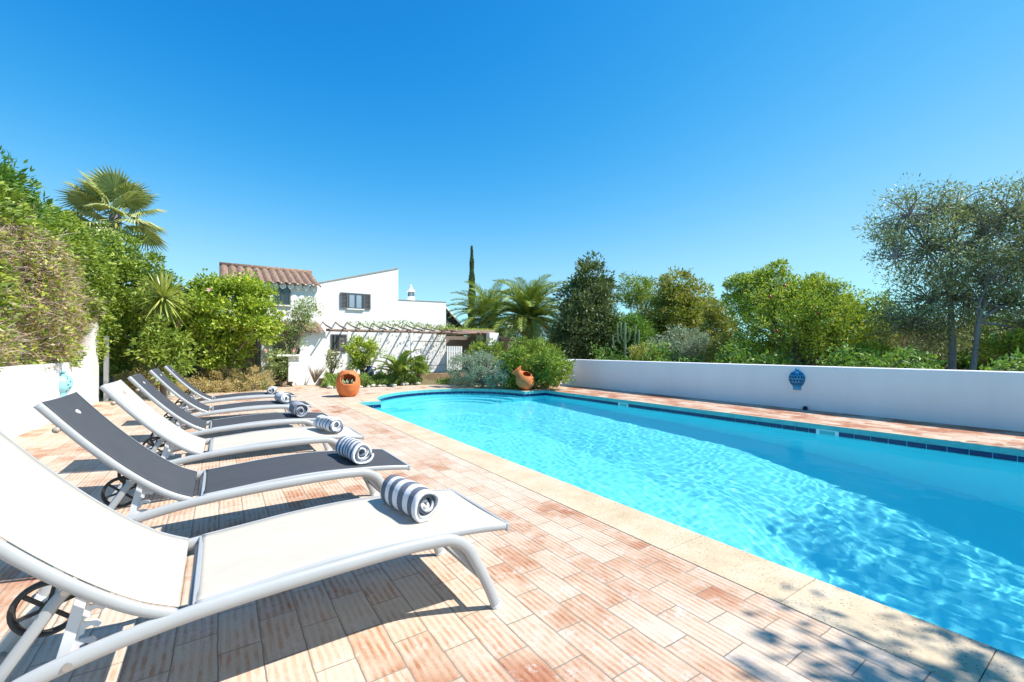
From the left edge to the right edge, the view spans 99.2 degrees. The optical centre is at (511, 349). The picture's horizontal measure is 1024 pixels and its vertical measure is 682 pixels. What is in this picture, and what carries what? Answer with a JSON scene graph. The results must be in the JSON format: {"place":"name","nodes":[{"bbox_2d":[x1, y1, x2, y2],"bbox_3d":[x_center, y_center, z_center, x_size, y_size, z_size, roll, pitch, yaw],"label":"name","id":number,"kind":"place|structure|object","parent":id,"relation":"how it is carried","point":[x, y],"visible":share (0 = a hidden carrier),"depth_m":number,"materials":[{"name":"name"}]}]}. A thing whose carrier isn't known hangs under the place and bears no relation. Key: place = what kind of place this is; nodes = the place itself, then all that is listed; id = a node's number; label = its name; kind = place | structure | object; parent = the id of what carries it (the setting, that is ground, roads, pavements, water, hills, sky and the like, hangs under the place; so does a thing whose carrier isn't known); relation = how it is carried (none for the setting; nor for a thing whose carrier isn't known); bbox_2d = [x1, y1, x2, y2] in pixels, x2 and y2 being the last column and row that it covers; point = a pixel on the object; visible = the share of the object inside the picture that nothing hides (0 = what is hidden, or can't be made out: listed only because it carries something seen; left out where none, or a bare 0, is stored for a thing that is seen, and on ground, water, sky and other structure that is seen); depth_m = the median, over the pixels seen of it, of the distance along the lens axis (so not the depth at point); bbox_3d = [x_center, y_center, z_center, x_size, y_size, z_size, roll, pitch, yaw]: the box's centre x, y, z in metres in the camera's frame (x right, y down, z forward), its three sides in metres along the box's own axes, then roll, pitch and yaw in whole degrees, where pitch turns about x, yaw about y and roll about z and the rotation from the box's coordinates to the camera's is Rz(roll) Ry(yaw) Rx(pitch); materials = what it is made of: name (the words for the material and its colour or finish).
{"place":"outdoors","nodes":[
{"label":"outdoors","id":0,"kind":"place"},
{"bbox_2d":[99,371,481,395],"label":"terrace ground","id":1,"kind":"structure","parent":0,"point":[435,375],"depth_m":18.35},
{"bbox_2d":[219,262,445,386],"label":"house","id":2,"kind":"structure","parent":1,"relation":"on","point":[368,297],"depth_m":17.60,"materials":[{"name":"paint"}]},
{"bbox_2d":[274,286,291,306],"bbox_3d":[-8.322,-1.927,15.807,0.639,0.729,0.069,0,0,-34],"label":"window","id":3,"kind":"structure","parent":2,"relation":"in","point":[285,294],"depth_m":15.87,"materials":[{"name":"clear glass"}]},
{"bbox_2d":[331,334,339,352],"bbox_3d":[-7.016,-0.229,17.283,0.402,0.741,0.069,0,0,-34],"label":"window","id":4,"kind":"structure","parent":2,"relation":"in","point":[334,337],"depth_m":17.30,"materials":[{"name":"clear glass"}]},
{"bbox_2d":[347,293,364,309],"bbox_3d":[-6.348,-1.941,17.730,0.684,0.678,0.069,0,0,-34],"label":"window","id":5,"kind":"structure","parent":2,"relation":"in","point":[355,300],"depth_m":17.72,"materials":[{"name":"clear glass"}]},
{"bbox_2d":[362,366,375,375],"bbox_3d":[-5.297,0.880,16.200,0.408,0.540,0.339,0,0,6],"label":"ceramic jar","id":6,"kind":"object","parent":1,"relation":"on","point":[369,368],"visible":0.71,"depth_m":16.11,"materials":[{"name":"blue ceramic"}]},
{"bbox_2d":[0,385,1023,681],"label":"pool deck","id":7,"kind":"structure","parent":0,"point":[584,597],"depth_m":2.10,"materials":[{"name":"tile"}]},
{"bbox_2d":[103,336,109,400],"bbox_3d":[-9.795,0.468,10.531,0.110,1.565,0.110,0,0,-34],"label":"gate post","id":8,"kind":"object","parent":7,"relation":"on","point":[105,374],"visible":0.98,"depth_m":10.50,"materials":[{"name":"paint"}]},
{"bbox_2d":[109,390,174,398],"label":"kerb block","id":9,"kind":"structure","parent":7,"relation":"on","point":[169,393],"depth_m":11.28,"materials":[{"name":"white paint"}]},
{"bbox_2d":[118,333,174,389],"bbox_3d":[-9.056,0.387,11.015,1.313,1.732,1.311,0,0,19],"label":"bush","id":10,"kind":"object","parent":7,"relation":"on","point":[153,366],"visible":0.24,"depth_m":10.88,"materials":[{"name":"green plant"}]},
{"bbox_2d":[120,269,199,396],"bbox_3d":[-9.024,-0.413,11.229,1.714,3.328,1.679,0,0,-34],"label":"yucca","id":11,"kind":"object","parent":7,"relation":"on","point":[161,305],"visible":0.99,"depth_m":11.11,"materials":[{"name":"green plant"}]},
{"bbox_2d":[33,392,410,600],"bbox_3d":[-1.742,0.764,2.967,1.945,1.003,0.694,0,0,-34],"label":"sun lounger","id":12,"kind":"object","parent":7,"relation":"on","point":[143,470],"visible":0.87,"depth_m":2.66,"materials":[{"name":"metal"}]},
{"bbox_2d":[335,436,373,464],"bbox_3d":[-1.192,0.750,3.291,0.165,0.152,0.395,0,0,-40],"label":"rolled towel","id":13,"kind":"object","parent":12,"relation":"on","point":[356,451],"visible":1,"depth_m":3.18,"materials":[{"name":"white fabric"}]},
{"bbox_2d":[127,373,330,450],"bbox_3d":[-3.182,0.764,5.122,1.945,1.003,0.694,0,0,-34],"label":"sun lounger","id":14,"kind":"object","parent":7,"relation":"on","point":[152,393],"visible":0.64,"depth_m":4.89,"materials":[{"name":"metal"}]},
{"bbox_2d":[289,401,308,416],"bbox_3d":[-2.658,0.743,5.434,0.175,0.167,0.368,0,0,-34],"label":"rolled towel","id":15,"kind":"object","parent":14,"relation":"on","point":[298,408],"visible":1,"depth_m":5.31,"materials":[{"name":"grey fabric"}]},
{"bbox_2d":[149,368,311,436],"bbox_3d":[-4.071,0.764,6.449,1.945,1.003,0.694,0,0,-34],"label":"sun lounger","id":16,"kind":"object","parent":7,"relation":"on","point":[173,388],"visible":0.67,"depth_m":6.19,"materials":[{"name":"metal"}]},
{"bbox_2d":[274,392,290,403],"bbox_3d":[-3.551,0.747,6.754,0.154,0.158,0.405,0,0,-42],"label":"rolled towel","id":17,"kind":"object","parent":16,"relation":"on","point":[282,397],"visible":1,"depth_m":6.64,"materials":[{"name":"white fabric"}]},
{"bbox_2d":[164,365,296,418],"bbox_3d":[-5.000,0.764,7.853,1.945,1.003,0.694,0,0,-34],"label":"sun lounger","id":18,"kind":"object","parent":7,"relation":"on","point":[194,391],"visible":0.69,"depth_m":7.60,"materials":[{"name":"metal"}]},
{"bbox_2d":[267,386,276,393],"bbox_3d":[-4.483,0.761,8.157,0.144,0.131,0.384,0,0,-22],"label":"rolled towel","id":19,"kind":"object","parent":18,"relation":"on","point":[271,389],"visible":1,"depth_m":8.00,"materials":[{"name":"white fabric"}]},
{"bbox_2d":[99,380,363,504],"bbox_3d":[-2.455,0.764,4.065,1.945,1.003,0.694,0,0,-33],"label":"sun lounger","id":20,"kind":"object","parent":7,"relation":"on","point":[173,437],"visible":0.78,"depth_m":3.79,"materials":[{"name":"metal"}]},
{"bbox_2d":[313,415,342,432],"bbox_3d":[-1.867,0.752,4.422,0.389,0.147,0.148,0,0,42],"label":"rolled towel","id":21,"kind":"object","parent":20,"relation":"on","point":[331,424],"visible":1,"depth_m":4.33,"materials":[{"name":"white fabric"}]},
{"bbox_2d":[0,431,509,681],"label":"sun lounger","id":22,"kind":"object","parent":7,"relation":"on","point":[99,550],"visible":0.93,"depth_m":1.61,"materials":[{"name":"metal"}]},
{"bbox_2d":[380,475,439,522],"bbox_3d":[-0.530,0.751,2.242,0.158,0.150,0.390,0,0,-42],"label":"rolled towel","id":23,"kind":"object","parent":22,"relation":"on","point":[418,502],"visible":1,"depth_m":2.14,"materials":[{"name":"white fabric"}]},
{"bbox_2d":[273,381,289,385],"bbox_3d":[-7.866,1.180,15.523,1.700,0.140,0.550,0,0,-34],"label":"stone step","id":24,"kind":"object","parent":7,"relation":"on","point":[278,383],"visible":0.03,"depth_m":15.11,"materials":[{"name":"beige stone"}]},
{"bbox_2d":[275,354,305,381],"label":"pillar","id":25,"kind":"structure","parent":7,"relation":"on","point":[293,372],"depth_m":14.60,"materials":[{"name":"paint"}]},
{"bbox_2d":[259,295,324,385],"bbox_3d":[-7.523,-0.310,14.791,2.125,3.138,1.428,0,0,-34],"label":"climbing plant","id":26,"kind":"object","parent":7,"relation":"on","point":[296,332],"visible":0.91,"depth_m":14.76,"materials":[{"name":"green plant"}]},
{"bbox_2d":[336,370,359,396],"bbox_3d":[-4.355,0.909,11.593,0.618,0.691,0.618,0,0,-34],"label":"terracotta jar","id":27,"kind":"object","parent":7,"relation":"on","point":[347,383],"visible":0.99,"depth_m":11.41,"materials":[{"name":"ceramic"}]},
{"bbox_2d":[445,349,510,389],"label":"shrub","id":28,"kind":"object","parent":7,"relation":"on","point":[474,377],"visible":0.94,"depth_m":14.10,"materials":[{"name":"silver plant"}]},
{"bbox_2d":[465,337,502,384],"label":"flowering shrub","id":29,"kind":"object","parent":7,"relation":"on","point":[495,349],"visible":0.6,"depth_m":15.09,"materials":[{"name":"green plant"}]},
{"bbox_2d":[493,335,576,389],"bbox_3d":[0.809,0.503,14.129,2.817,1.954,2.196,0,0,21],"label":"pittosporum bush","id":30,"kind":"object","parent":7,"relation":"on","point":[548,370],"visible":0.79,"depth_m":13.61,"materials":[{"name":"green plant"}]},
{"bbox_2d":[337,388,1023,681],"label":"swimming pool","id":31,"kind":"structure","parent":7,"relation":"in","point":[952,656],"depth_m":2.70,"materials":[{"name":"stone"}]},
{"bbox_2d":[511,366,534,389],"bbox_3d":[0.346,0.881,13.293,0.676,0.755,0.602,0,0,-34],"label":"terracotta jar","id":32,"kind":"object","parent":31,"relation":"on","point":[524,381],"visible":1,"depth_m":13.12,"materials":[{"name":"orange ceramic"}]},
{"bbox_2d":[374,393,1023,658],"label":"water","id":33,"kind":"structure","parent":31,"relation":"in","point":[935,537],"depth_m":4.33,"materials":[{"name":"blue liquid"}]},
{"bbox_2d":[0,0,1023,343],"label":"sky","id":34,"kind":"structure","parent":0,"point":[332,139],"materials":[{"name":"blue"}]},
{"bbox_2d":[99,366,1018,400],"bbox_3d":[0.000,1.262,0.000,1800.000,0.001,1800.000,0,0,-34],"label":"ground","id":35,"kind":"structure","parent":0,"point":[428,382],"depth_m":16.11,"materials":[{"name":"beige stone"}]},
{"bbox_2d":[0,145,60,358],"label":"tall shrub","id":36,"kind":"object","parent":35,"relation":"on","point":[7,173],"visible":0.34,"depth_m":7.27,"materials":[{"name":"green plant"}]},
{"bbox_2d":[0,321,98,438],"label":"garden wall","id":37,"kind":"structure","parent":35,"relation":"on","point":[25,390],"depth_m":6.92,"materials":[{"name":"paint"}]},
{"bbox_2d":[59,371,72,396],"bbox_3d":[-8.226,0.639,8.047,0.182,0.492,0.361,0,0,-34],"label":"wall lantern","id":38,"kind":"object","parent":37,"relation":"attached to","point":[65,384],"depth_m":7.96,"materials":[{"name":"teal ceramic"}]},
{"bbox_2d":[0,175,124,372],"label":"hedge","id":39,"kind":"object","parent":35,"relation":"on","point":[48,307],"visible":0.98,"depth_m":7.26,"materials":[{"name":"green plant"}]},
{"bbox_2d":[52,163,169,281],"bbox_3d":[-13.971,-2.541,15.195,3.316,7.588,3.249,0,0,-34],"label":"fan palm","id":40,"kind":"object","parent":35,"relation":"on","point":[104,189],"visible":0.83,"depth_m":14.86,"materials":[{"name":"green plant"}]},
{"bbox_2d":[113,367,159,396],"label":"dry shrub","id":41,"kind":"object","parent":35,"relation":"on","point":[126,381],"visible":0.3,"depth_m":11.19,"materials":[{"name":"brown plant"}]},
{"bbox_2d":[83,222,207,389],"bbox_3d":[-10.307,-1.157,11.603,3.955,4.843,4.292,0,0,-34],"label":"laurel tree","id":42,"kind":"object","parent":35,"relation":"on","point":[138,330],"visible":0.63,"depth_m":11.49,"materials":[{"name":"green plant"}]},
{"bbox_2d":[158,376,190,394],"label":"dry shrub","id":43,"kind":"object","parent":35,"relation":"on","point":[182,388],"visible":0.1,"depth_m":11.80,"materials":[{"name":"yellow plant"}]},
{"bbox_2d":[99,339,256,384],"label":"rubble wall","id":44,"kind":"structure","parent":35,"relation":"on","point":[250,359],"depth_m":14.67,"materials":[{"name":"beige stone"}]},
{"bbox_2d":[174,346,202,378],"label":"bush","id":45,"kind":"object","parent":35,"relation":"on","point":[189,375],"visible":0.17,"depth_m":12.87,"materials":[{"name":"green plant"}]},
{"bbox_2d":[179,370,217,393],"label":"dry shrub","id":46,"kind":"object","parent":35,"relation":"on","point":[199,383],"visible":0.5,"depth_m":12.41,"materials":[{"name":"yellow plant"}]},
{"bbox_2d":[146,371,266,388],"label":"garden plants","id":47,"kind":"object","parent":35,"relation":"on","point":[246,380],"visible":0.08,"depth_m":13.39,"materials":[{"name":"yellow plant"}]},
{"bbox_2d":[191,364,251,392],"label":"dry shrub","id":48,"kind":"object","parent":35,"relation":"on","point":[223,385],"visible":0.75,"depth_m":12.72,"materials":[{"name":"yellow plant"}]},
{"bbox_2d":[168,268,287,389],"bbox_3d":[-8.688,-0.633,13.319,3.256,3.786,2.855,0,0,-34],"label":"hibiscus bush","id":49,"kind":"object","parent":35,"relation":"on","point":[222,337],"visible":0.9,"depth_m":12.96,"materials":[{"name":"green plant"}]},
{"bbox_2d":[223,364,275,391],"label":"dry shrub","id":50,"kind":"object","parent":35,"relation":"on","point":[256,378],"visible":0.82,"depth_m":13.20,"materials":[{"name":"yellow plant"}]},
{"bbox_2d":[307,365,327,382],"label":"spiky plant","id":51,"kind":"object","parent":35,"relation":"on","point":[316,375],"visible":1,"depth_m":15.15,"materials":[{"name":"brown plant"}]},
{"bbox_2d":[326,349,340,373],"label":"flowering plant","id":52,"kind":"object","parent":35,"relation":"on","point":[331,363],"visible":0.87,"depth_m":16.30,"materials":[{"name":"green plant"}]},
{"bbox_2d":[341,334,384,374],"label":"shrub","id":53,"kind":"object","parent":35,"relation":"on","point":[360,359],"visible":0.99,"depth_m":16.03,"materials":[{"name":"green plant"}]},
{"bbox_2d":[321,370,423,387],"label":"ground cover","id":54,"kind":"object","parent":35,"relation":"on","point":[381,377],"visible":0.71,"depth_m":15.08,"materials":[{"name":"green plant"}]},
{"bbox_2d":[368,349,425,384],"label":"palm","id":55,"kind":"object","parent":35,"relation":"on","point":[399,366],"visible":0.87,"depth_m":15.17,"materials":[{"name":"green plant"}]},
{"bbox_2d":[322,319,476,373],"bbox_3d":[-4.444,-0.033,17.846,6.149,2.566,1.971,0,0,-34],"label":"pergola","id":56,"kind":"object","parent":35,"relation":"on","point":[406,330],"visible":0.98,"depth_m":17.37,"materials":[{"name":"paint"}]},
{"bbox_2d":[404,355,430,381],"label":"green bush","id":57,"kind":"object","parent":35,"relation":"on","point":[423,366],"visible":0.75,"depth_m":15.44,"materials":[{"name":"green plant"}]},
{"bbox_2d":[446,346,461,369],"bbox_3d":[-2.374,0.360,17.931,0.720,0.980,0.040,0,0,-34],"label":"picket fence","id":58,"kind":"object","parent":35,"relation":"on","point":[449,351],"visible":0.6,"depth_m":17.84,"materials":[{"name":"paint"}]},
{"bbox_2d":[446,307,464,335],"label":"staircase","id":59,"kind":"structure","parent":35,"relation":"on","point":[452,321],"depth_m":26.50,"materials":[{"name":"stone"}]},
{"bbox_2d":[468,245,476,339],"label":"cypress","id":60,"kind":"object","parent":35,"relation":"on","point":[471,271],"visible":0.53,"depth_m":33.87,"materials":[{"name":"green plant"}]},
{"bbox_2d":[437,327,513,373],"bbox_3d":[-1.885,0.133,19.431,2.560,2.234,3.210,0,0,-34],"label":"garden shelter","id":61,"kind":"object","parent":35,"relation":"on","point":[463,341],"visible":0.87,"depth_m":20.45,"materials":[{"name":"paint"}]},
{"bbox_2d":[446,279,519,361],"bbox_3d":[-1.208,-1.345,24.889,5.314,5.191,5.428,0,0,-34],"label":"date palm","id":62,"kind":"object","parent":35,"relation":"on","point":[484,298],"visible":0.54,"depth_m":24.33,"materials":[{"name":"green plant"}]},
{"bbox_2d":[435,374,538,383],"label":"ground cover","id":63,"kind":"object","parent":35,"relation":"on","point":[445,380],"visible":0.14,"depth_m":15.58,"materials":[{"name":"green plant"}]},
{"bbox_2d":[477,274,569,360],"bbox_3d":[0.851,-1.223,21.979,5.227,4.945,5.632,0,0,-34],"label":"date palm","id":64,"kind":"object","parent":35,"relation":"on","point":[527,320],"visible":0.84,"depth_m":21.25,"materials":[{"name":"green plant"}]},
{"bbox_2d":[545,250,630,359],"bbox_3d":[3.429,-1.665,19.857,3.916,5.845,3.235,0,0,7],"label":"tree","id":65,"kind":"object","parent":35,"relation":"on","point":[586,317],"visible":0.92,"depth_m":19.26,"materials":[{"name":"green plant"}]},
{"bbox_2d":[612,322,639,359],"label":"cactus","id":66,"kind":"object","parent":35,"relation":"on","point":[624,344],"visible":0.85,"depth_m":15.78,"materials":[{"name":"green plant"}]},
{"bbox_2d":[606,310,659,360],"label":"tree","id":67,"kind":"object","parent":35,"relation":"on","point":[632,320],"visible":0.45,"depth_m":19.01,"materials":[{"name":"green plant"}]},
{"bbox_2d":[615,271,658,313],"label":"tree","id":68,"kind":"object","parent":35,"relation":"on","point":[639,295],"visible":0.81,"depth_m":24.73,"materials":[{"name":"green plant"}]},
{"bbox_2d":[627,341,667,361],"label":"yellowish bush","id":69,"kind":"object","parent":35,"relation":"on","point":[635,351],"visible":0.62,"depth_m":14.26,"materials":[{"name":"green plant"}]},
{"bbox_2d":[637,266,716,359],"bbox_3d":[8.084,-1.408,21.395,4.505,5.364,4.227,0,0,-34],"label":"tree","id":70,"kind":"object","parent":35,"relation":"on","point":[677,302],"visible":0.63,"depth_m":20.74,"materials":[{"name":"green plant"}]},
{"bbox_2d":[646,324,722,362],"bbox_3d":[5.930,0.158,15.066,2.666,2.208,2.292,0,0,-34],"label":"silver bush","id":71,"kind":"object","parent":35,"relation":"on","point":[697,341],"visible":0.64,"depth_m":14.85,"materials":[{"name":"green plant"}]},
{"bbox_2d":[688,295,742,363],"bbox_3d":[8.708,-0.519,18.507,2.263,3.541,2.035,0,0,-34],"label":"tree","id":72,"kind":"object","parent":35,"relation":"on","point":[717,319],"visible":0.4,"depth_m":18.21,"materials":[{"name":"green plant"}]},
{"bbox_2d":[701,332,752,362],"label":"shrub","id":73,"kind":"object","parent":35,"relation":"on","point":[722,341],"visible":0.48,"depth_m":14.15,"materials":[{"name":"green plant"}]},
{"bbox_2d":[446,332,1021,369],"bbox_3d":[20.719,-0.224,28.465,54.175,3.651,5.992,0,0,0],"label":"wood","id":74,"kind":"object","parent":35,"relation":"on","point":[962,362],"visible":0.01,"depth_m":26.29,"materials":[{"name":"green plant"}]},
{"bbox_2d":[555,359,1023,431],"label":"boundary wall","id":75,"kind":"structure","parent":35,"relation":"on","point":[984,399],"depth_m":8.50,"materials":[{"name":"paint"}]},
{"bbox_2d":[789,368,804,389],"bbox_3d":[5.959,0.623,9.153,0.161,0.455,0.310,0,0,-34],"label":"wall lantern","id":76,"kind":"object","parent":75,"relation":"attached to","point":[796,378],"depth_m":9.11,"materials":[{"name":"blue ceramic"}]},
{"bbox_2d":[590,339,1023,371],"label":"undergrowth","id":77,"kind":"object","parent":35,"relation":"on","point":[872,359],"visible":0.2,"depth_m":9.71,"materials":[{"name":"green plant"}]},
{"bbox_2d":[717,258,904,365],"bbox_3d":[9.155,-0.748,13.156,5.492,4.028,3.964,0,0,7],"label":"pomegranate tree","id":78,"kind":"object","parent":35,"relation":"on","point":[804,309],"visible":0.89,"depth_m":12.58,"materials":[{"name":"green plant"}]},
{"bbox_2d":[834,337,895,367],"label":"shrub","id":79,"kind":"object","parent":35,"relation":"on","point":[870,346],"visible":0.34,"depth_m":11.38,"materials":[{"name":"green plant"}]},
{"bbox_2d":[855,326,922,367],"bbox_3d":[10.956,0.179,12.798,1.366,2.155,1.715,0,0,-34],"label":"dry bush","id":80,"kind":"object","parent":35,"relation":"on","point":[893,344],"visible":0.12,"depth_m":12.57,"materials":[{"name":"green plant"}]},
{"bbox_2d":[886,315,968,368],"bbox_3d":[12.803,0.053,13.636,2.554,2.433,2.166,0,0,-34],"label":"green shrub","id":81,"kind":"object","parent":35,"relation":"on","point":[919,348],"visible":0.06,"depth_m":13.33,"materials":[{"name":"green plant"}]},
{"bbox_2d":[851,172,1023,369],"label":"olive tree","id":82,"kind":"object","parent":35,"relation":"on","point":[915,321],"visible":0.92,"depth_m":10.54,"materials":[{"name":"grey plant"}]},
{"bbox_2d":[931,171,1023,369],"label":"olive tree","id":83,"kind":"object","parent":35,"relation":"on","point":[1008,293],"visible":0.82,"depth_m":9.98,"materials":[{"name":"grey plant"}]},
{"bbox_2d":[947,309,1023,370],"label":"green shrub","id":84,"kind":"object","parent":35,"relation":"on","point":[986,335],"visible":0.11,"depth_m":12.85,"materials":[{"name":"green plant"}]},
{"bbox_2d":[978,328,1023,371],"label":"shrub","id":85,"kind":"object","parent":35,"relation":"on","point":[1010,343],"visible":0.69,"depth_m":9.67,"materials":[{"name":"green plant"}]},
{"label":"path","id":86,"kind":"structure","parent":0,"visible":0},
{"bbox_2d":[273,349,289,377],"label":"dark shrub","id":87,"kind":"object","parent":86,"relation":"on","point":[281,375],"visible":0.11,"depth_m":15.41,"materials":[{"name":"green plant"}]}
]}

